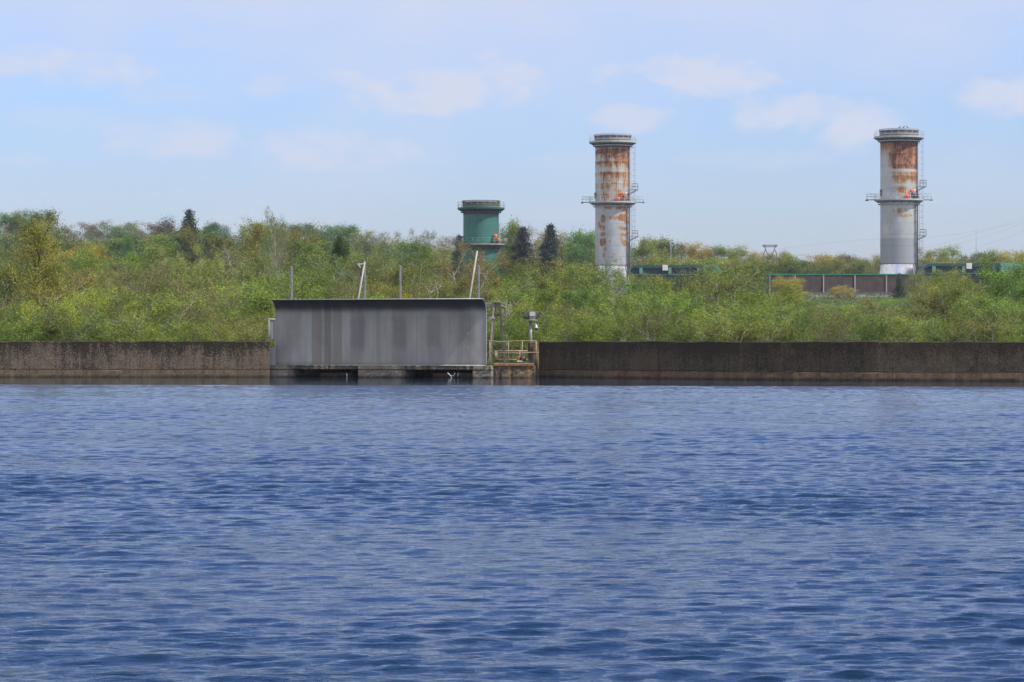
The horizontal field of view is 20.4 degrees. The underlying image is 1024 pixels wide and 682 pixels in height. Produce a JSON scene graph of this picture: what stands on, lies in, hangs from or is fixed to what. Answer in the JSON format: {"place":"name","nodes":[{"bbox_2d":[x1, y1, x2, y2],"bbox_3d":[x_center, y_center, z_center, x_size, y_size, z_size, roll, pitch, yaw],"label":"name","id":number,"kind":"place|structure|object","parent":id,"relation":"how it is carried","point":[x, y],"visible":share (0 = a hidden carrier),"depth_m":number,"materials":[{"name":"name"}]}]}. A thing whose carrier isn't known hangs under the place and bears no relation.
{"place":"outdoors","nodes":[
{"label":"outdoors","id":0,"kind":"place"},
{"bbox_2d":[0,377,1023,681],"bbox_3d":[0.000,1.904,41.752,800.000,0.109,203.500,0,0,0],"label":"water","id":1,"kind":"structure","parent":0,"point":[304,529],"depth_m":28.79,"materials":[{"name":"blue liquid"}]},
{"bbox_2d":[0,0,1023,273],"label":"sky","id":2,"kind":"structure","parent":0,"point":[754,123],"materials":[{"name":"blue"}]},
{"bbox_2d":[5,260,1019,361],"bbox_3d":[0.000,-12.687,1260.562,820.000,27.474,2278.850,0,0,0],"label":"ground","id":3,"kind":"structure","parent":0,"point":[826,300],"depth_m":509.22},
{"bbox_2d":[0,307,61,341],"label":"willow shrub","id":4,"kind":"object","parent":3,"relation":"on","point":[21,335],"visible":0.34,"depth_m":152.04,"materials":[{"name":"green plant"}]},
{"bbox_2d":[4,206,73,243],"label":"woodland tree","id":5,"kind":"object","parent":3,"relation":"on","point":[29,217],"visible":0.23,"depth_m":868.96,"materials":[{"name":"green plant"}]},
{"bbox_2d":[0,208,111,327],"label":"oak tree","id":6,"kind":"object","parent":3,"relation":"on","point":[42,245],"visible":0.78,"depth_m":205.49,"materials":[{"name":"green plant"}]},
{"bbox_2d":[15,284,105,340],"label":"willow shrub","id":7,"kind":"object","parent":3,"relation":"on","point":[29,305],"visible":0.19,"depth_m":161.55,"materials":[{"name":"green plant"}]},
{"bbox_2d":[23,299,98,341],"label":"willow shrub","id":8,"kind":"object","parent":3,"relation":"on","point":[55,323],"visible":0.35,"depth_m":151.88,"materials":[{"name":"green plant"}]},
{"bbox_2d":[17,242,119,306],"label":"birch tree","id":9,"kind":"object","parent":3,"relation":"on","point":[81,260],"visible":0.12,"depth_m":298.61,"materials":[{"name":"green plant"}]},
{"bbox_2d":[64,219,112,246],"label":"woodland tree","id":10,"kind":"object","parent":3,"relation":"on","point":[93,229],"visible":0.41,"depth_m":874.90,"materials":[{"name":"green plant"}]},
{"bbox_2d":[59,273,118,340],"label":"birch tree","id":11,"kind":"object","parent":3,"relation":"on","point":[83,298],"visible":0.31,"depth_m":167.62,"materials":[{"name":"green plant"}]},
{"bbox_2d":[51,305,151,341],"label":"willow shrub","id":12,"kind":"object","parent":3,"relation":"on","point":[95,332],"visible":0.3,"depth_m":152.94,"materials":[{"name":"green plant"}]},
{"bbox_2d":[81,220,146,247],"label":"woodland tree","id":13,"kind":"object","parent":3,"relation":"on","point":[117,231],"visible":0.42,"depth_m":860.52,"materials":[{"name":"green plant"}]},
{"bbox_2d":[90,234,149,276],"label":"woodland tree","id":14,"kind":"object","parent":3,"relation":"on","point":[114,243],"visible":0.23,"depth_m":710.08,"materials":[{"name":"green plant"}]},
{"bbox_2d":[67,263,186,341],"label":"budding tree","id":15,"kind":"object","parent":3,"relation":"on","point":[118,278],"visible":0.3,"depth_m":214.20,"materials":[{"name":"green plant"}]},
{"bbox_2d":[0,341,269,376],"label":"basin wall","id":16,"kind":"structure","parent":3,"relation":"on","point":[133,359],"depth_m":140.89,"materials":[{"name":"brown concrete"}]},
{"bbox_2d":[92,308,182,341],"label":"willow shrub","id":17,"kind":"object","parent":3,"relation":"on","point":[123,330],"visible":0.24,"depth_m":152.35,"materials":[{"name":"green plant"}]},
{"bbox_2d":[103,236,190,311],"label":"leafy tree","id":18,"kind":"object","parent":3,"relation":"on","point":[134,257],"visible":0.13,"depth_m":388.84,"materials":[{"name":"green plant"}]},
{"bbox_2d":[100,252,202,336],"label":"budding tree","id":19,"kind":"object","parent":3,"relation":"on","point":[143,277],"visible":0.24,"depth_m":223.34,"materials":[{"name":"green plant"}]},
{"bbox_2d":[112,315,203,341],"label":"willow shrub","id":20,"kind":"object","parent":3,"relation":"on","point":[164,333],"visible":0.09,"depth_m":153.73,"materials":[{"name":"green plant"}]},
{"bbox_2d":[109,275,214,341],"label":"bush","id":21,"kind":"object","parent":3,"relation":"on","point":[154,316],"visible":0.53,"depth_m":168.75,"materials":[{"name":"green plant"}]},
{"bbox_2d":[125,256,206,328],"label":"birch tree","id":22,"kind":"object","parent":3,"relation":"on","point":[142,267],"visible":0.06,"depth_m":302.50,"materials":[{"name":"green plant"}]},
{"bbox_2d":[162,209,220,284],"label":"spruce tree","id":23,"kind":"object","parent":3,"relation":"on","point":[188,219],"visible":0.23,"depth_m":639.20,"materials":[{"name":"green plant"}]},
{"bbox_2d":[147,226,235,267],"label":"woodland tree","id":24,"kind":"object","parent":3,"relation":"on","point":[201,237],"visible":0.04,"depth_m":689.85,"materials":[{"name":"green plant"}]},
{"bbox_2d":[142,222,257,305],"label":"leafy tree","id":25,"kind":"object","parent":3,"relation":"on","point":[187,235],"visible":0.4,"depth_m":386.64,"materials":[{"name":"green plant"}]},
{"bbox_2d":[158,270,245,341],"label":"budding tree","id":26,"kind":"object","parent":3,"relation":"on","point":[229,289],"visible":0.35,"depth_m":171.86,"materials":[{"name":"green plant"}]},
{"bbox_2d":[164,312,240,341],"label":"bush","id":27,"kind":"object","parent":3,"relation":"on","point":[198,334],"visible":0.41,"depth_m":149.69,"materials":[{"name":"green plant"}]},
{"bbox_2d":[146,252,284,340],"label":"birch tree","id":28,"kind":"object","parent":3,"relation":"on","point":[246,274],"visible":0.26,"depth_m":219.37,"materials":[{"name":"green plant"}]},
{"bbox_2d":[185,241,249,313],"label":"oak tree","id":29,"kind":"object","parent":3,"relation":"on","point":[202,261],"visible":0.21,"depth_m":301.72,"materials":[{"name":"green plant"}]},
{"bbox_2d":[175,268,299,334],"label":"birch tree","id":30,"kind":"object","parent":3,"relation":"on","point":[249,288],"visible":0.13,"depth_m":207.60,"materials":[{"name":"green plant"}]},
{"bbox_2d":[206,308,274,347],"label":"bush","id":31,"kind":"object","parent":3,"relation":"on","point":[242,322],"visible":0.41,"depth_m":151.53,"materials":[{"name":"green plant"}]},
{"bbox_2d":[221,242,280,317],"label":"leafy tree","id":32,"kind":"object","parent":3,"relation":"on","point":[263,268],"visible":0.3,"depth_m":285.14,"materials":[{"name":"green plant"}]},
{"bbox_2d":[190,272,316,346],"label":"willow shrub","id":33,"kind":"object","parent":3,"relation":"on","point":[261,299],"visible":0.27,"depth_m":179.26,"materials":[{"name":"green plant"}]},
{"bbox_2d":[212,215,330,283],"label":"oak tree","id":34,"kind":"object","parent":3,"relation":"on","point":[256,231],"visible":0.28,"depth_m":392.72,"materials":[{"name":"green plant"}]},
{"bbox_2d":[257,206,297,292],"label":"leafy tree","id":35,"kind":"object","parent":3,"relation":"on","point":[276,237],"visible":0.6,"depth_m":349.18,"materials":[{"name":"green plant"}]},
{"bbox_2d":[227,224,330,295],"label":"leafy tree","id":36,"kind":"object","parent":3,"relation":"on","point":[308,252],"visible":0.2,"depth_m":374.77,"materials":[{"name":"green plant"}]},
{"bbox_2d":[240,255,346,301],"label":"birch tree","id":37,"kind":"object","parent":3,"relation":"on","point":[305,272],"visible":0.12,"depth_m":292.13,"materials":[{"name":"green plant"}]},
{"bbox_2d":[239,264,362,312],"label":"birch tree","id":38,"kind":"object","parent":3,"relation":"on","point":[318,282],"visible":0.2,"depth_m":205.34,"materials":[{"name":"green plant"}]},
{"bbox_2d":[323,229,357,298],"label":"holly tree","id":39,"kind":"object","parent":3,"relation":"on","point":[340,247],"visible":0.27,"depth_m":309.12,"materials":[{"name":"green plant"}]},
{"bbox_2d":[302,273,390,298],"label":"budding tree","id":40,"kind":"object","parent":3,"relation":"on","point":[349,285],"visible":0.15,"depth_m":211.82,"materials":[{"name":"green plant"}]},
{"bbox_2d":[314,253,394,298],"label":"leafy tree","id":41,"kind":"object","parent":3,"relation":"on","point":[344,271],"visible":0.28,"depth_m":287.94,"materials":[{"name":"green plant"}]},
{"bbox_2d":[336,232,376,274],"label":"woodland tree","id":42,"kind":"object","parent":3,"relation":"on","point":[349,241],"visible":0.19,"depth_m":701.31,"materials":[{"name":"green plant"}]},
{"bbox_2d":[338,241,427,298],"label":"leafy tree","id":43,"kind":"object","parent":3,"relation":"on","point":[373,253],"visible":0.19,"depth_m":376.17,"materials":[{"name":"green plant"}]},
{"bbox_2d":[341,251,427,298],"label":"leafy tree","id":44,"kind":"object","parent":3,"relation":"on","point":[406,274],"visible":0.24,"depth_m":284.23,"materials":[{"name":"green plant"}]},
{"bbox_2d":[270,363,535,377],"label":"intake structure","id":45,"kind":"object","parent":3,"relation":"on","point":[512,370],"visible":0.47,"depth_m":139.73,"materials":[{"name":"concrete"}]},
{"bbox_2d":[269,298,486,365],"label":"steel shield","id":46,"kind":"object","parent":45,"relation":"on","point":[416,332],"visible":1,"depth_m":139.87,"materials":[{"name":"metal"}]},
{"bbox_2d":[486,301,505,363],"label":"lifting trestle","id":47,"kind":"object","parent":45,"relation":"on","point":[494,305],"visible":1,"depth_m":138.89,"materials":[{"name":"grey metal"}]},
{"bbox_2d":[367,238,451,286],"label":"woodland tree","id":48,"kind":"object","parent":3,"relation":"on","point":[395,248],"visible":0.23,"depth_m":696.35,"materials":[{"name":"green plant"}]},
{"bbox_2d":[386,236,454,298],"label":"leafy tree","id":49,"kind":"object","parent":3,"relation":"on","point":[416,258],"visible":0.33,"depth_m":391.30,"materials":[{"name":"green plant"}]},
{"bbox_2d":[415,268,486,298],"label":"birch tree","id":50,"kind":"object","parent":3,"relation":"on","point":[441,293],"visible":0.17,"depth_m":205.73,"materials":[{"name":"green plant"}]},
{"bbox_2d":[420,238,512,333],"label":"oak tree","id":51,"kind":"object","parent":3,"relation":"on","point":[487,297],"visible":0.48,"depth_m":207.12,"materials":[{"name":"green plant"}]},
{"bbox_2d":[454,200,507,282],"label":"industrial chimney","id":52,"kind":"object","parent":3,"relation":"on","point":[480,223],"visible":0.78,"depth_m":596.66,"materials":[{"name":"green paint"}]},
{"bbox_2d":[426,269,541,350],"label":"birch tree","id":53,"kind":"object","parent":3,"relation":"on","point":[513,288],"visible":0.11,"depth_m":218.60,"materials":[{"name":"green plant"}]},
{"bbox_2d":[499,214,522,280],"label":"woodland tree","id":54,"kind":"object","parent":3,"relation":"on","point":[513,230],"visible":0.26,"depth_m":639.62,"materials":[{"name":"green plant"}]},
{"bbox_2d":[0,251,1023,347],"bbox_3d":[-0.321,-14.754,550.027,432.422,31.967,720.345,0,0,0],"label":"hillside scrub","id":55,"kind":"object","parent":3,"relation":"on","point":[848,300],"visible":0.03,"depth_m":467.24,"materials":[{"name":"green plant"}]},
{"bbox_2d":[487,313,541,365],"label":"birch tree","id":56,"kind":"object","parent":3,"relation":"on","point":[508,325],"visible":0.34,"depth_m":150.69,"materials":[{"name":"green plant"}]},
{"bbox_2d":[502,226,539,295],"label":"pine tree","id":57,"kind":"object","parent":3,"relation":"on","point":[522,245],"visible":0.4,"depth_m":599.16,"materials":[{"name":"green plant"}]},
{"bbox_2d":[485,277,565,356],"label":"birch tree","id":58,"kind":"object","parent":3,"relation":"on","point":[549,298],"visible":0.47,"depth_m":174.52,"materials":[{"name":"green plant"}]},
{"bbox_2d":[500,310,562,362],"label":"birch tree","id":59,"kind":"object","parent":3,"relation":"on","point":[542,336],"visible":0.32,"depth_m":151.26,"materials":[{"name":"green plant"}]},
{"bbox_2d":[499,253,567,325],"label":"leafy tree","id":60,"kind":"object","parent":3,"relation":"on","point":[520,265],"visible":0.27,"depth_m":288.44,"materials":[{"name":"green plant"}]},
{"bbox_2d":[534,222,577,291],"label":"pine tree","id":61,"kind":"object","parent":3,"relation":"on","point":[549,244],"visible":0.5,"depth_m":589.40,"materials":[{"name":"green plant"}]},
{"bbox_2d":[521,251,597,332],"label":"birch tree","id":62,"kind":"object","parent":3,"relation":"on","point":[563,271],"visible":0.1,"depth_m":302.37,"materials":[{"name":"green plant"}]},
{"bbox_2d":[558,226,594,291],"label":"woodland tree","id":63,"kind":"object","parent":3,"relation":"on","point":[579,254],"visible":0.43,"depth_m":660.59,"materials":[{"name":"green plant"}]},
{"bbox_2d":[538,307,625,341],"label":"birch tree","id":64,"kind":"object","parent":3,"relation":"on","point":[577,334],"visible":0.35,"depth_m":153.58,"materials":[{"name":"green plant"}]},
{"bbox_2d":[537,298,626,340],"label":"budding tree","id":65,"kind":"object","parent":3,"relation":"on","point":[561,310],"visible":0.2,"depth_m":174.10,"materials":[{"name":"green plant"}]},
{"bbox_2d":[539,253,636,318],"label":"birch tree","id":66,"kind":"object","parent":3,"relation":"on","point":[571,271],"visible":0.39,"depth_m":284.69,"materials":[{"name":"green plant"}]},
{"bbox_2d":[540,276,656,341],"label":"leafy tree","id":67,"kind":"object","parent":3,"relation":"on","point":[579,302],"visible":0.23,"depth_m":205.77,"materials":[{"name":"green plant"}]},
{"bbox_2d":[573,288,646,341],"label":"birch tree","id":68,"kind":"object","parent":3,"relation":"on","point":[598,300],"visible":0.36,"depth_m":181.87,"materials":[{"name":"green plant"}]},
{"bbox_2d":[580,307,643,341],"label":"birch tree","id":69,"kind":"object","parent":3,"relation":"on","point":[598,328],"visible":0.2,"depth_m":153.94,"materials":[{"name":"green plant"}]},
{"bbox_2d":[581,133,644,294],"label":"industrial chimney","id":70,"kind":"object","parent":3,"relation":"on","point":[612,202],"visible":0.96,"depth_m":624.61,"materials":[{"name":"silver metal"}]},
{"bbox_2d":[590,274,676,341],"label":"birch tree","id":71,"kind":"object","parent":3,"relation":"on","point":[659,282],"visible":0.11,"depth_m":213.97,"materials":[{"name":"green plant"}]},
{"bbox_2d":[601,301,675,341],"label":"birch tree","id":72,"kind":"object","parent":3,"relation":"on","point":[653,329],"visible":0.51,"depth_m":152.02,"materials":[{"name":"green plant"}]},
{"bbox_2d":[630,233,675,264],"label":"woodland tree","id":73,"kind":"object","parent":3,"relation":"on","point":[645,248],"visible":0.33,"depth_m":797.68,"materials":[{"name":"green plant"}]},
{"bbox_2d":[621,274,709,341],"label":"birch tree","id":74,"kind":"object","parent":3,"relation":"on","point":[681,299],"visible":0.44,"depth_m":172.56,"materials":[{"name":"green plant"}]},
{"bbox_2d":[629,265,720,291],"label":"louvred enclosure","id":75,"kind":"object","parent":3,"relation":"on","point":[663,271],"visible":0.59,"depth_m":612.33,"materials":[{"name":"teal paint"}]},
{"bbox_2d":[632,264,717,339],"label":"birch tree","id":76,"kind":"object","parent":3,"relation":"on","point":[675,284],"visible":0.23,"depth_m":219.78,"materials":[{"name":"green plant"}]},
{"bbox_2d":[649,313,718,341],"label":"bush","id":77,"kind":"object","parent":3,"relation":"on","point":[681,339],"visible":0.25,"depth_m":155.07,"materials":[{"name":"green plant"}]},
{"bbox_2d":[675,240,715,264],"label":"woodland tree","id":78,"kind":"object","parent":3,"relation":"on","point":[691,251],"visible":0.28,"depth_m":810.06,"materials":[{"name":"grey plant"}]},
{"bbox_2d":[648,298,743,340],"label":"birch tree","id":79,"kind":"object","parent":3,"relation":"on","point":[703,306],"visible":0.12,"depth_m":176.83,"materials":[{"name":"green plant"}]},
{"bbox_2d":[668,311,774,341],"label":"bush","id":80,"kind":"object","parent":3,"relation":"on","point":[758,330],"visible":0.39,"depth_m":153.39,"materials":[{"name":"green plant"}]},
{"bbox_2d":[675,251,768,335],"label":"birch tree","id":81,"kind":"object","parent":3,"relation":"on","point":[710,278],"visible":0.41,"depth_m":216.85,"materials":[{"name":"green plant"}]},
{"bbox_2d":[703,309,803,341],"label":"bush","id":82,"kind":"object","parent":3,"relation":"on","point":[785,328],"visible":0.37,"depth_m":153.94,"materials":[{"name":"green plant"}]},
{"bbox_2d":[730,255,780,320],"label":"leafy tree","id":83,"kind":"object","parent":3,"relation":"on","point":[757,276],"visible":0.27,"depth_m":260.94,"materials":[{"name":"green plant"}]},
{"bbox_2d":[697,293,818,341],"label":"birch tree","id":84,"kind":"object","parent":3,"relation":"on","point":[756,316],"visible":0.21,"depth_m":170.78,"materials":[{"name":"green plant"}]},
{"bbox_2d":[714,278,820,341],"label":"birch tree","id":85,"kind":"object","parent":3,"relation":"on","point":[788,298],"visible":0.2,"depth_m":203.85,"materials":[{"name":"green plant"}]},
{"bbox_2d":[539,341,1023,380],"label":"basin wall","id":86,"kind":"structure","parent":3,"relation":"on","point":[894,361],"depth_m":131.39,"materials":[{"name":"concrete"}]},
{"bbox_2d":[761,302,829,341],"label":"willow shrub","id":87,"kind":"object","parent":3,"relation":"on","point":[803,327],"visible":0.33,"depth_m":155.66,"materials":[{"name":"green plant"}]},
{"bbox_2d":[774,257,817,273],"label":"woodland tree","id":88,"kind":"object","parent":3,"relation":"on","point":[804,265],"visible":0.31,"depth_m":717.06,"materials":[{"name":"green plant"}]},
{"bbox_2d":[813,255,847,273],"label":"woodland tree","id":89,"kind":"object","parent":3,"relation":"on","point":[826,265],"visible":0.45,"depth_m":715.71,"materials":[{"name":"green plant"}]},
{"bbox_2d":[802,303,866,341],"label":"budding tree","id":90,"kind":"object","parent":3,"relation":"on","point":[821,317],"visible":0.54,"depth_m":152.62,"materials":[{"name":"green plant"}]},
{"bbox_2d":[755,274,914,295],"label":"barrier wall","id":91,"kind":"structure","parent":3,"relation":"on","point":[859,282],"depth_m":559.99,"materials":[{"name":"grey concrete"}]},
{"bbox_2d":[800,303,896,341],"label":"birch tree","id":92,"kind":"object","parent":3,"relation":"on","point":[860,316],"visible":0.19,"depth_m":168.85,"materials":[{"name":"green plant"}]},
{"bbox_2d":[838,310,909,341],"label":"willow shrub","id":93,"kind":"object","parent":3,"relation":"on","point":[877,335],"visible":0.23,"depth_m":152.45,"materials":[{"name":"green plant"}]},
{"bbox_2d":[814,297,938,341],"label":"budding tree","id":94,"kind":"object","parent":3,"relation":"on","point":[890,312],"visible":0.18,"depth_m":171.74,"materials":[{"name":"green plant"}]},
{"bbox_2d":[865,128,932,281],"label":"industrial chimney","id":95,"kind":"object","parent":3,"relation":"on","point":[899,201],"visible":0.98,"depth_m":596.57,"materials":[{"name":"silver metal"}]},
{"bbox_2d":[870,306,935,341],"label":"bush","id":96,"kind":"object","parent":3,"relation":"on","point":[902,331],"visible":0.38,"depth_m":154.05,"materials":[{"name":"green plant"}]},
{"bbox_2d":[873,291,961,341],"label":"birch tree","id":97,"kind":"object","parent":3,"relation":"on","point":[923,302],"visible":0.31,"depth_m":206.98,"materials":[{"name":"green plant"}]},
{"bbox_2d":[902,310,989,341],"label":"willow shrub","id":98,"kind":"object","parent":3,"relation":"on","point":[939,334],"visible":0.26,"depth_m":150.52,"materials":[{"name":"green plant"}]},
{"bbox_2d":[905,262,988,338],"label":"birch tree","id":99,"kind":"object","parent":3,"relation":"on","point":[947,291],"visible":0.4,"depth_m":208.32,"materials":[{"name":"green plant"}]},
{"bbox_2d":[917,263,1023,294],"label":"louvred enclosure","id":100,"kind":"object","parent":3,"relation":"on","point":[968,267],"visible":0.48,"depth_m":588.20,"materials":[{"name":"teal paint"}]},
{"bbox_2d":[928,306,1023,341],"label":"bush","id":101,"kind":"object","parent":3,"relation":"on","point":[967,323],"visible":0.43,"depth_m":149.70,"materials":[{"name":"green plant"}]},
{"bbox_2d":[945,286,1023,341],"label":"birch tree","id":102,"kind":"object","parent":3,"relation":"on","point":[970,307],"visible":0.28,"depth_m":178.23,"materials":[{"name":"green plant"}]},
{"bbox_2d":[961,253,1023,318],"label":"leafy tree","id":103,"kind":"object","parent":3,"relation":"on","point":[989,265],"visible":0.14,"depth_m":248.62,"materials":[{"name":"green plant"}]},
{"bbox_2d":[965,253,1023,340],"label":"leafy tree","id":104,"kind":"object","parent":3,"relation":"on","point":[1002,280],"visible":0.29,"depth_m":212.45,"materials":[{"name":"green plant"}]},
{"bbox_2d":[972,288,1023,340],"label":"birch tree","id":105,"kind":"object","parent":3,"relation":"on","point":[1006,311],"visible":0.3,"depth_m":175.12,"materials":[{"name":"green plant"}]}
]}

